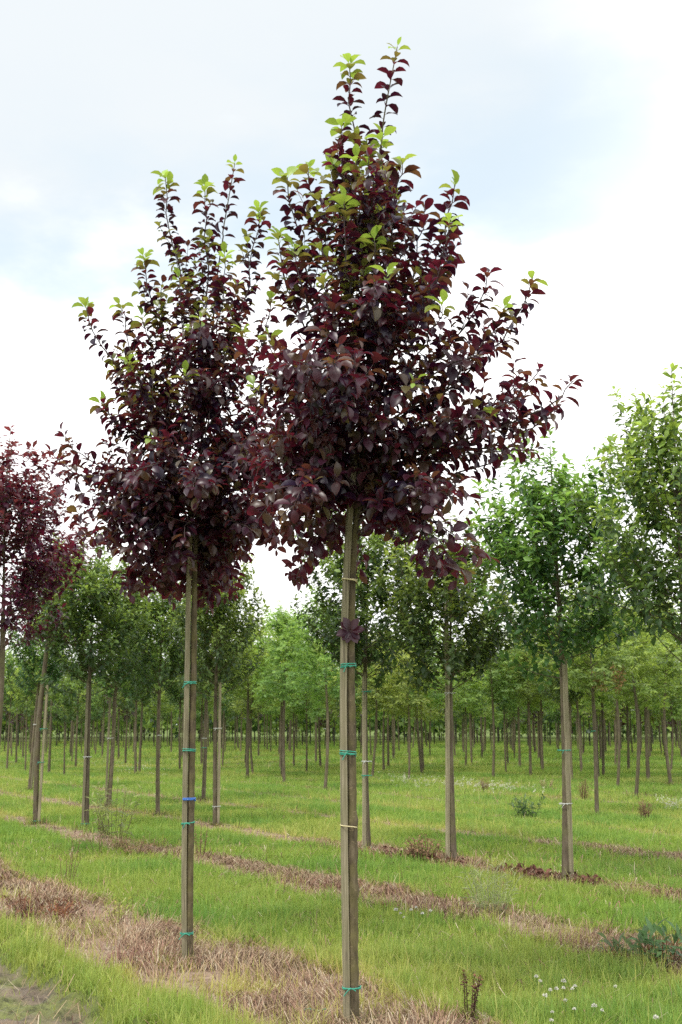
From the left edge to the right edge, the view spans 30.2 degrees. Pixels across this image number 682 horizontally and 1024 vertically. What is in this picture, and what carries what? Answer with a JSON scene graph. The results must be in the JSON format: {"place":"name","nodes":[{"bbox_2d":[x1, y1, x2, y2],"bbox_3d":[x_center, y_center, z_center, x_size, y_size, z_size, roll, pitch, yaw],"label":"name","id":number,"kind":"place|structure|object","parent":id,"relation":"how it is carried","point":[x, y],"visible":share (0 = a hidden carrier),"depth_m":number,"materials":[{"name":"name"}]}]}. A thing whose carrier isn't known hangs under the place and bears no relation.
{"place":"outdoors","nodes":[
{"label":"outdoors","id":0,"kind":"place"},
{"bbox_2d":[0,772,681,1023],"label":"dead grass","id":1,"kind":"structure","parent":0,"point":[172,950],"depth_m":9.68,"materials":[{"name":"brown plant"}]},
{"bbox_2d":[0,725,681,1023],"bbox_3d":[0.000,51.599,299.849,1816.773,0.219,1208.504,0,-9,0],"label":"ground","id":2,"kind":"structure","parent":0,"point":[29,997],"depth_m":10.21,"materials":[{"name":"soil"}]},
{"bbox_2d":[3,691,25,755],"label":"dusky tree","id":3,"kind":"object","parent":2,"relation":"on","point":[12,720],"visible":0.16,"depth_m":61.74,"materials":[{"name":"green plant"}]},
{"bbox_2d":[4,652,27,763],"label":"nursery tree","id":4,"kind":"object","parent":2,"relation":"on","point":[7,698],"visible":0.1,"depth_m":52.30,"materials":[{"name":"green plant"}]},
{"bbox_2d":[3,647,36,768],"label":"nursery tree","id":5,"kind":"object","parent":2,"relation":"on","point":[9,684],"visible":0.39,"depth_m":44.88,"materials":[{"name":"green plant"}]},
{"bbox_2d":[6,660,44,770],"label":"nursery tree","id":6,"kind":"object","parent":2,"relation":"on","point":[26,708],"visible":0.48,"depth_m":43.20,"materials":[{"name":"green plant"}]},
{"bbox_2d":[5,657,49,756],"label":"feathery tree","id":7,"kind":"object","parent":2,"relation":"on","point":[23,722],"visible":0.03,"depth_m":60.11,"materials":[{"name":"green plant"}]},
{"bbox_2d":[34,685,48,823],"bbox_3d":[-5.007,4.044,21.075,0.187,2.350,0.128,0,-9,0],"label":"wooden stake","id":8,"kind":"object","parent":2,"relation":"on","point":[44,728],"visible":0.97,"depth_m":21.04,"materials":[{"name":"brown wood"}]},
{"bbox_2d":[5,609,78,789],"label":"nursery tree","id":9,"kind":"object","parent":2,"relation":"on","point":[53,671],"visible":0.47,"depth_m":31.49,"materials":[{"name":"green plant"}]},
{"bbox_2d":[1,891,87,921],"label":"dead weed tuft","id":10,"kind":"object","parent":2,"relation":"on","point":[24,906],"visible":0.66,"depth_m":10.74,"materials":[{"name":"brown plant"}]},
{"bbox_2d":[0,425,93,743],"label":"red leaf tree","id":11,"kind":"object","parent":2,"relation":"on","point":[16,497],"visible":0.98,"depth_m":15.31,"materials":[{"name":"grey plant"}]},
{"bbox_2d":[0,512,94,820],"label":"red leaf tree","id":12,"kind":"object","parent":2,"relation":"on","point":[31,616],"visible":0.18,"depth_m":21.24,"materials":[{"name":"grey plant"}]},
{"bbox_2d":[22,642,76,772],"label":"nursery tree","id":13,"kind":"object","parent":2,"relation":"on","point":[50,740],"visible":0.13,"depth_m":41.37,"materials":[{"name":"green plant"}]},
{"bbox_2d":[47,675,83,774],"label":"nursery tree","id":14,"kind":"object","parent":2,"relation":"on","point":[63,716],"visible":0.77,"depth_m":39.79,"materials":[{"name":"green plant"}]},
{"bbox_2d":[60,690,85,760],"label":"nursery tree","id":15,"kind":"object","parent":2,"relation":"on","point":[80,701],"visible":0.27,"depth_m":54.91,"materials":[{"name":"green plant"}]},
{"bbox_2d":[65,654,101,766],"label":"nursery tree","id":16,"kind":"object","parent":2,"relation":"on","point":[82,687],"visible":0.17,"depth_m":47.19,"materials":[{"name":"green plant"}]},
{"bbox_2d":[81,680,91,826],"bbox_3d":[-3.982,3.819,19.849,0.139,2.350,0.128,0,-9,0],"label":"wooden stake","id":17,"kind":"object","parent":2,"relation":"on","point":[85,750],"visible":0.91,"depth_m":19.82,"materials":[{"name":"brown wood"}]},
{"bbox_2d":[30,530,151,825],"bbox_3d":[-3.862,2.621,20.083,1.913,4.794,2.134,-4,-10,26],"label":"nursery tree","id":18,"kind":"object","parent":2,"relation":"on","point":[92,593],"visible":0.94,"depth_m":19.92,"materials":[{"name":"green plant"}]},
{"bbox_2d":[91,690,111,753],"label":"nursery tree","id":19,"kind":"object","parent":2,"relation":"on","point":[98,715],"visible":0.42,"depth_m":65.95,"materials":[{"name":"green plant"}]},
{"bbox_2d":[91,672,117,757],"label":"nursery tree","id":20,"kind":"object","parent":2,"relation":"on","point":[101,696],"visible":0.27,"depth_m":58.85,"materials":[{"name":"green plant"}]},
{"bbox_2d":[105,692,113,806],"bbox_3d":[-4.599,4.725,25.131,0.143,2.350,0.128,0,-9,0],"label":"wooden stake","id":21,"kind":"object","parent":2,"relation":"on","point":[108,739],"visible":0.94,"depth_m":25.10,"materials":[{"name":"brown wood"}]},
{"bbox_2d":[58,564,165,806],"bbox_3d":[-4.576,3.490,25.423,2.328,4.888,2.373,-7,-13,38],"label":"nursery tree","id":22,"kind":"object","parent":2,"relation":"on","point":[113,691],"visible":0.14,"depth_m":25.15,"materials":[{"name":"green plant"}]},
{"bbox_2d":[85,776,142,839],"bbox_3d":[-3.234,4.210,17.923,0.872,0.914,0.686,0,-9,0],"label":"tall weed","id":23,"kind":"object","parent":2,"relation":"on","point":[121,825],"visible":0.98,"depth_m":17.90,"materials":[{"name":"green plant"}]},
{"bbox_2d":[105,896,130,922],"bbox_3d":[-1.851,3.310,10.497,0.208,0.242,0.229,2,-10,-10],"label":"weed","id":24,"kind":"object","parent":2,"relation":"on","point":[122,913],"visible":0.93,"depth_m":10.48,"materials":[{"name":"green plant"}]},
{"bbox_2d":[101,681,138,758],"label":"dusky tree","id":25,"kind":"object","parent":2,"relation":"on","point":[119,713],"visible":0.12,"depth_m":57.09,"materials":[{"name":"green plant"}]},
{"bbox_2d":[107,669,144,763],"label":"nursery tree","id":26,"kind":"object","parent":2,"relation":"on","point":[120,701],"visible":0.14,"depth_m":49.53,"materials":[{"name":"green plant"}]},
{"bbox_2d":[108,836,165,854],"bbox_3d":[-2.617,4.239,16.007,0.601,0.264,0.719,-2,-10,13],"label":"dead weed heap","id":27,"kind":"object","parent":2,"relation":"on","point":[130,848],"visible":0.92,"depth_m":15.98,"materials":[{"name":"brown plant"}]},
{"bbox_2d":[116,631,163,773],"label":"nursery tree","id":28,"kind":"object","parent":2,"relation":"on","point":[134,699],"visible":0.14,"depth_m":40.03,"materials":[{"name":"green plant"}]},
{"bbox_2d":[129,642,167,771],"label":"nursery tree","id":29,"kind":"object","parent":2,"relation":"on","point":[140,741],"visible":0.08,"depth_m":41.85,"materials":[{"name":"green plant"}]},
{"bbox_2d":[137,683,178,757],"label":"feathery tree","id":30,"kind":"object","parent":2,"relation":"on","point":[154,709],"visible":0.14,"depth_m":59.03,"materials":[{"name":"green plant"}]},
{"bbox_2d":[113,562,211,814],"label":"nursery tree","id":31,"kind":"object","parent":2,"relation":"on","point":[157,610],"visible":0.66,"depth_m":22.68,"materials":[{"name":"green plant"}]},
{"bbox_2d":[42,154,286,962],"bbox_3d":[-1.118,0.202,9.133,1.738,6.022,1.766,7,-12,-37],"label":"purple leaf tree","id":32,"kind":"object","parent":2,"relation":"on","point":[151,499],"visible":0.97,"depth_m":9.19,"materials":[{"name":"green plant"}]},
{"bbox_2d":[162,640,202,768],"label":"nursery tree","id":33,"kind":"object","parent":2,"relation":"on","point":[175,689],"visible":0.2,"depth_m":44.20,"materials":[{"name":"green plant"}]},
{"bbox_2d":[179,500,196,959],"bbox_3d":[-1.080,1.560,9.017,0.109,3.350,0.118,0,-9,0],"label":"wooden stake","id":34,"kind":"object","parent":2,"relation":"on","point":[184,823],"visible":0.97,"depth_m":8.96,"materials":[{"name":"brown wood"}]},
{"bbox_2d":[170,642,228,764],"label":"feathery tree","id":35,"kind":"object","parent":2,"relation":"on","point":[201,709],"visible":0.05,"depth_m":49.81,"materials":[{"name":"green plant"}]},
{"bbox_2d":[162,595,257,799],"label":"nursery tree","id":36,"kind":"object","parent":2,"relation":"on","point":[205,685],"visible":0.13,"depth_m":27.20,"materials":[{"name":"green plant"}]},
{"bbox_2d":[212,682,221,823],"bbox_3d":[-2.025,3.973,20.692,0.139,2.350,0.128,0,-9,0],"label":"wooden stake","id":37,"kind":"object","parent":2,"relation":"on","point":[219,728],"visible":0.98,"depth_m":20.67,"materials":[{"name":"brown wood"}]},
{"bbox_2d":[165,554,269,822],"bbox_3d":[-1.948,2.750,20.928,1.750,4.845,1.952,-4,-10,26],"label":"nursery tree","id":38,"kind":"object","parent":2,"relation":"on","point":[224,613],"visible":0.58,"depth_m":20.82,"materials":[{"name":"green plant"}]},
{"bbox_2d":[211,683,236,764],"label":"nursery tree","id":39,"kind":"object","parent":2,"relation":"on","point":[224,706],"visible":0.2,"depth_m":48.13,"materials":[{"name":"green plant"}]},
{"bbox_2d":[210,644,284,773],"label":"feathery tree","id":40,"kind":"object","parent":2,"relation":"on","point":[242,703],"visible":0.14,"depth_m":40.44,"materials":[{"name":"green plant"}]},
{"bbox_2d":[221,619,292,777],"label":"feathery tree","id":41,"kind":"object","parent":2,"relation":"on","point":[243,692],"visible":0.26,"depth_m":37.86,"materials":[{"name":"green plant"}]},
{"bbox_2d":[260,704,297,753],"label":"feathery tree","id":42,"kind":"object","parent":2,"relation":"on","point":[273,710],"visible":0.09,"depth_m":65.70,"materials":[{"name":"green plant"}]},
{"bbox_2d":[243,620,321,769],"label":"feathery tree","id":43,"kind":"object","parent":2,"relation":"on","point":[280,705],"visible":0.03,"depth_m":44.53,"materials":[{"name":"green plant"}]},
{"bbox_2d":[246,598,324,783],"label":"feathery tree","id":44,"kind":"object","parent":2,"relation":"on","point":[281,616],"visible":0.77,"depth_m":34.77,"materials":[{"name":"green plant"}]},
{"bbox_2d":[249,606,329,775],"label":"feathery tree","id":45,"kind":"object","parent":2,"relation":"on","point":[288,697],"visible":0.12,"depth_m":39.02,"materials":[{"name":"green plant"}]},
{"bbox_2d":[271,651,318,766],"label":"feathery tree","id":46,"kind":"object","parent":2,"relation":"on","point":[293,722],"visible":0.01,"depth_m":48.33,"materials":[{"name":"green plant"}]},
{"bbox_2d":[278,696,311,742],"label":"feathery tree","id":47,"kind":"object","parent":2,"relation":"on","point":[290,712],"visible":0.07,"depth_m":63.78,"materials":[{"name":"green plant"}]},
{"bbox_2d":[281,654,332,770],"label":"feathery tree","id":48,"kind":"object","parent":2,"relation":"on","point":[301,705],"visible":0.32,"depth_m":42.68,"materials":[{"name":"green plant"}]},
{"bbox_2d":[287,643,338,766],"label":"feathery tree","id":49,"kind":"object","parent":2,"relation":"on","point":[319,745],"visible":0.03,"depth_m":46.99,"materials":[{"name":"green plant"}]},
{"bbox_2d":[278,587,372,788],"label":"feathery tree","id":50,"kind":"object","parent":2,"relation":"on","point":[324,674],"visible":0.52,"depth_m":31.58,"materials":[{"name":"green plant"}]},
{"bbox_2d":[0,739,681,1023],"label":"grass","id":51,"kind":"structure","parent":2,"relation":"on","point":[616,1007],"depth_m":13.40,"materials":[{"name":"green plant"}]},
{"bbox_2d":[1,679,681,746],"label":"trees","id":52,"kind":"object","parent":2,"relation":"on","point":[149,724],"visible":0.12,"depth_m":100.95,"materials":[{"name":"green plant"}]},
{"bbox_2d":[331,672,361,720],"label":"nursery tree","id":53,"kind":"object","parent":2,"relation":"on","point":[357,700],"visible":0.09,"depth_m":40.89,"materials":[{"name":"green plant"}]},
{"bbox_2d":[322,663,373,720],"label":"feathery tree","id":54,"kind":"object","parent":2,"relation":"on","point":[335,711],"visible":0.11,"depth_m":45.16,"materials":[{"name":"green plant"}]},
{"bbox_2d":[339,454,360,1023],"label":"wooden stake","id":55,"kind":"object","parent":2,"relation":"on","point":[343,752],"visible":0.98,"depth_m":7.11,"materials":[{"name":"brown wood"}]},
{"bbox_2d":[289,509,443,846],"bbox_3d":[0.337,2.073,16.657,2.137,4.784,2.096,4,-10,-23],"label":"nursery tree","id":56,"kind":"object","parent":2,"relation":"on","point":[328,628],"visible":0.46,"depth_m":16.61,"materials":[{"name":"green plant"}]},
{"bbox_2d":[361,672,371,850],"bbox_3d":[0.334,3.277,16.486,0.139,2.350,0.128,0,-9,0],"label":"wooden stake","id":57,"kind":"object","parent":2,"relation":"on","point":[363,761],"visible":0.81,"depth_m":16.46,"materials":[{"name":"brown wood"}]},
{"bbox_2d":[339,626,414,776],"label":"feathery tree","id":58,"kind":"object","parent":2,"relation":"on","point":[370,695],"visible":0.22,"depth_m":39.35,"materials":[{"name":"green plant"}]},
{"bbox_2d":[357,650,420,769],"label":"feathery tree","id":59,"kind":"object","parent":2,"relation":"on","point":[383,754],"visible":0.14,"depth_m":43.49,"materials":[{"name":"green plant"}]},
{"bbox_2d":[367,638,410,765],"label":"feathery tree","id":60,"kind":"object","parent":2,"relation":"on","point":[388,762],"visible":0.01,"depth_m":47.18,"materials":[{"name":"green plant"}]},
{"bbox_2d":[116,762,681,807],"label":"clover","id":61,"kind":"object","parent":2,"relation":"on","point":[404,778],"visible":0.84,"depth_m":31.57,"materials":[{"name":"green plant"}]},
{"bbox_2d":[368,611,443,772],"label":"feathery tree","id":62,"kind":"object","parent":2,"relation":"on","point":[418,741],"visible":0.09,"depth_m":41.52,"materials":[{"name":"green plant"}]},
{"bbox_2d":[371,646,442,778],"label":"feathery tree","id":63,"kind":"object","parent":2,"relation":"on","point":[400,695],"visible":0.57,"depth_m":37.53,"materials":[{"name":"green plant"}]},
{"bbox_2d":[234,37,583,1023],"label":"purple leaf tree","id":64,"kind":"object","parent":2,"relation":"on","point":[324,439],"visible":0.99,"depth_m":7.22,"materials":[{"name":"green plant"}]},
{"bbox_2d":[404,833,444,861],"bbox_3d":[0.996,4.032,15.148,0.494,0.351,0.581,0,-9,0],"label":"dead weed heap","id":65,"kind":"object","parent":2,"relation":"on","point":[421,849],"visible":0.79,"depth_m":15.09,"materials":[{"name":"brown plant"}]},
{"bbox_2d":[392,628,458,769],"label":"feathery tree","id":66,"kind":"object","parent":2,"relation":"on","point":[421,724],"visible":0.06,"depth_m":44.18,"materials":[{"name":"green plant"}]},
{"bbox_2d":[412,691,453,755],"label":"feathery tree","id":67,"kind":"object","parent":2,"relation":"on","point":[435,716],"visible":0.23,"depth_m":63.29,"materials":[{"name":"green plant"}]},
{"bbox_2d":[364,512,530,859],"bbox_3d":[1.365,2.062,15.417,1.942,4.388,2.029,-3,-10,19],"label":"nursery tree","id":68,"kind":"object","parent":2,"relation":"on","point":[458,609],"visible":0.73,"depth_m":15.19,"materials":[{"name":"green plant"}]},
{"bbox_2d":[444,577,455,857],"bbox_3d":[1.312,2.415,15.276,0.152,3.650,0.128,0,-9,0],"label":"wooden stake","id":69,"kind":"object","parent":2,"relation":"on","point":[447,770],"visible":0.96,"depth_m":15.17,"materials":[{"name":"brown wood"}]},
{"bbox_2d":[431,664,495,764],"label":"feathery tree","id":70,"kind":"object","parent":2,"relation":"on","point":[464,700],"visible":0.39,"depth_m":47.87,"materials":[{"name":"green plant"}]},
{"bbox_2d":[460,970,482,1023],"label":"dried dock","id":71,"kind":"object","parent":2,"relation":"on","point":[473,1004],"visible":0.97,"depth_m":7.00,"materials":[{"name":"brown plant"}]},
{"bbox_2d":[454,673,490,763],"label":"nursery tree","id":72,"kind":"object","parent":2,"relation":"on","point":[474,709],"visible":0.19,"depth_m":51.55,"materials":[{"name":"green plant"}]},
{"bbox_2d":[453,638,492,757],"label":"feathery tree","id":73,"kind":"object","parent":2,"relation":"on","point":[469,706],"visible":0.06,"depth_m":55.81,"materials":[{"name":"green plant"}]},
{"bbox_2d":[452,625,527,776],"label":"feathery tree","id":74,"kind":"object","parent":2,"relation":"on","point":[493,675],"visible":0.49,"depth_m":38.65,"materials":[{"name":"green plant"}]},
{"bbox_2d":[457,856,523,916],"bbox_3d":[1.249,3.212,10.851,0.474,0.522,0.626,9,-13,-43],"label":"tall grass clump","id":75,"kind":"object","parent":2,"relation":"on","point":[476,897],"visible":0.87,"depth_m":10.82,"materials":[{"name":"green plant"}]},
{"bbox_2d":[367,845,613,887],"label":"leaf litter","id":76,"kind":"object","parent":2,"relation":"on","point":[533,868],"visible":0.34,"depth_m":13.50,"materials":[{"name":"brown plant"}]},
{"bbox_2d":[484,660,519,771],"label":"nursery tree","id":77,"kind":"object","parent":2,"relation":"on","point":[503,706],"visible":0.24,"depth_m":41.86,"materials":[{"name":"green plant"}]},
{"bbox_2d":[480,683,530,763],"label":"feathery tree","id":78,"kind":"object","parent":2,"relation":"on","point":[506,714],"visible":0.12,"depth_m":49.77,"materials":[{"name":"green plant"}]},
{"bbox_2d":[483,642,546,767],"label":"feathery tree","id":79,"kind":"object","parent":2,"relation":"on","point":[519,743],"visible":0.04,"depth_m":46.59,"materials":[{"name":"green plant"}]},
{"bbox_2d":[493,605,558,775],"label":"feathery tree","id":80,"kind":"object","parent":2,"relation":"on","point":[526,694],"visible":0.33,"depth_m":39.09,"materials":[{"name":"green plant"}]},
{"bbox_2d":[507,793,544,817],"bbox_3d":[3.207,5.104,21.915,0.614,0.460,0.614,6,-11,-33],"label":"leafy weed","id":81,"kind":"object","parent":2,"relation":"on","point":[521,810],"visible":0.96,"depth_m":21.91,"materials":[{"name":"green plant"}]},
{"bbox_2d":[494,635,577,769],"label":"feathery tree","id":82,"kind":"object","parent":2,"relation":"on","point":[541,734],"visible":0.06,"depth_m":44.15,"materials":[{"name":"green plant"}]},
{"bbox_2d":[516,644,560,765],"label":"feathery tree","id":83,"kind":"object","parent":2,"relation":"on","point":[548,705],"visible":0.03,"depth_m":48.10,"materials":[{"name":"green plant"}]},
{"bbox_2d":[463,424,664,878],"bbox_3d":[2.328,1.453,13.475,2.061,4.947,2.298,9,-13,-41],"label":"nursery tree","id":84,"kind":"object","parent":2,"relation":"on","point":[511,548],"visible":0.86,"depth_m":13.49,"materials":[{"name":"green plant"}]},
{"bbox_2d":[557,660,573,881],"bbox_3d":[2.361,2.744,13.339,0.139,2.350,0.128,0,-9,0],"label":"wooden stake","id":85,"kind":"object","parent":2,"relation":"on","point":[567,750],"visible":0.99,"depth_m":13.32,"materials":[{"name":"brown wood"}]},
{"bbox_2d":[536,620,596,771],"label":"feathery tree","id":86,"kind":"object","parent":2,"relation":"on","point":[579,741],"depth_m":42.78,"materials":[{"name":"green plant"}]},
{"bbox_2d":[536,631,598,777],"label":"nursery tree","id":87,"kind":"object","parent":2,"relation":"on","point":[572,696],"visible":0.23,"depth_m":36.20,"materials":[{"name":"green plant"}]},
{"bbox_2d":[549,608,604,777],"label":"feathery tree","id":88,"kind":"object","parent":2,"relation":"on","point":[600,698],"visible":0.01,"depth_m":38.46,"materials":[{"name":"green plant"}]},
{"bbox_2d":[571,702,596,753],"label":"feathery tree","id":89,"kind":"object","parent":2,"relation":"on","point":[583,714],"visible":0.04,"depth_m":64.78,"materials":[{"name":"green plant"}]},
{"bbox_2d":[529,575,663,812],"bbox_3d":[4.449,3.287,22.796,2.212,4.401,2.276,6,-11,-33],"label":"feathery tree","id":90,"kind":"object","parent":2,"relation":"on","point":[597,682],"visible":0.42,"depth_m":22.64,"materials":[{"name":"green plant"}]},
{"bbox_2d":[579,694,625,723],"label":"feathery tree","id":91,"kind":"object","parent":2,"relation":"on","point":[606,716],"visible":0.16,"depth_m":52.14,"materials":[{"name":"green plant"}]},
{"bbox_2d":[579,662,626,774],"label":"feathery tree","id":92,"kind":"object","parent":2,"relation":"on","point":[603,746],"visible":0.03,"depth_m":39.99,"materials":[{"name":"plant"}]},
{"bbox_2d":[596,694,631,764],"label":"feathery tree","id":93,"kind":"object","parent":2,"relation":"on","point":[615,751],"visible":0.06,"depth_m":48.60,"materials":[{"name":"green plant"}]},
{"bbox_2d":[569,608,665,785],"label":"feathery tree","id":94,"kind":"object","parent":2,"relation":"on","point":[632,704],"visible":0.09,"depth_m":32.69,"materials":[{"name":"green plant"}]},
{"bbox_2d":[562,362,681,661],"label":"nursery tree","id":95,"kind":"object","parent":2,"relation":"on","point":[657,498],"visible":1,"depth_m":11.61,"materials":[{"name":"green plant"}]},
{"bbox_2d":[596,928,655,962],"bbox_3d":[1.988,3.028,8.787,0.421,0.255,0.446,-2,-10,12],"label":"dock weed","id":96,"kind":"object","parent":2,"relation":"on","point":[628,942],"visible":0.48,"depth_m":8.77,"materials":[{"name":"green plant"}]},
{"bbox_2d":[580,593,681,795],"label":"feathery tree","id":97,"kind":"object","parent":2,"relation":"on","point":[645,690],"visible":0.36,"depth_m":27.97,"materials":[{"name":"green plant"}]},
{"bbox_2d":[607,663,655,768],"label":"feathery tree","id":98,"kind":"object","parent":2,"relation":"on","point":[628,744],"visible":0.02,"depth_m":44.57,"materials":[{"name":"plant"}]},
{"bbox_2d":[617,596,681,779],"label":"feathery tree","id":99,"kind":"object","parent":2,"relation":"on","point":[646,747],"visible":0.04,"depth_m":36.64,"materials":[{"name":"green plant"}]},
{"bbox_2d":[624,588,681,783],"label":"feathery tree","id":100,"kind":"object","parent":2,"relation":"on","point":[677,651],"visible":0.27,"depth_m":33.61,"materials":[{"name":"green plant"}]},
{"bbox_2d":[629,916,681,970],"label":"dock weed","id":101,"kind":"object","parent":2,"relation":"on","point":[653,928],"visible":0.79,"depth_m":8.58,"materials":[{"name":"green plant"}]},
{"bbox_2d":[642,703,670,753],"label":"feathery tree","id":102,"kind":"object","parent":2,"relation":"on","point":[656,718],"visible":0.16,"depth_m":67.23,"materials":[{"name":"green plant"}]},
{"bbox_2d":[650,662,681,769],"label":"feathery tree","id":103,"kind":"object","parent":2,"relation":"on","point":[675,710],"visible":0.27,"depth_m":42.96,"materials":[{"name":"green plant"}]},
{"bbox_2d":[0,0,681,724],"label":"sky","id":104,"kind":"structure","parent":0,"point":[559,122],"materials":[{"name":"white"}]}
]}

